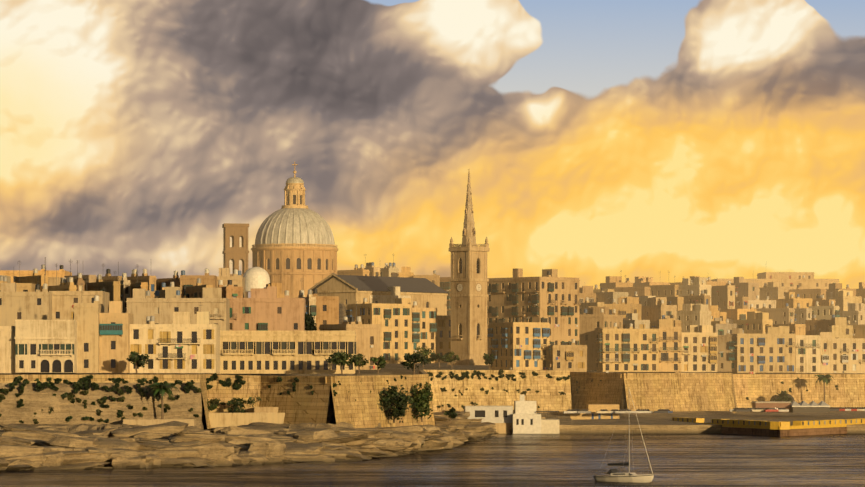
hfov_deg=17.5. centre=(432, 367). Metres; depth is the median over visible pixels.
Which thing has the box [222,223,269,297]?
carmelite bell tower
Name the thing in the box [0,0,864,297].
sky
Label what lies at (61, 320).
town buildings
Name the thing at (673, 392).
bastion walls
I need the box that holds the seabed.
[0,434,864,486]
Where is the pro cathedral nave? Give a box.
[309,273,448,315]
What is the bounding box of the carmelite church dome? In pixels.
[251,162,337,297]
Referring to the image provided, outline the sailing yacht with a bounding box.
[593,389,653,482]
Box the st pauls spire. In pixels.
[447,170,490,364]
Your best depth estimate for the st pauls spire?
853.08 m
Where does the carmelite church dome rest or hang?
on the peninsula ground
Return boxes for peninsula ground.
[0,303,864,445]
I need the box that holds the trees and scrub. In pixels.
[0,313,837,423]
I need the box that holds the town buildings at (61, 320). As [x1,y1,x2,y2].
[0,254,864,373]
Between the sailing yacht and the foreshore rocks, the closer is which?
the sailing yacht
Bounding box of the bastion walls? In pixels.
[0,370,864,428]
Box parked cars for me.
[563,407,864,413]
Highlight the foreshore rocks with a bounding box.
[0,410,544,470]
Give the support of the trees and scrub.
on the peninsula ground
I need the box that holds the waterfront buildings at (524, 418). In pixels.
[464,394,864,436]
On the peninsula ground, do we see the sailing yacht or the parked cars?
the parked cars
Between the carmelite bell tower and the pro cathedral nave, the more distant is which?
the carmelite bell tower
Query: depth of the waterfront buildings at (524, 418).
787.08 m

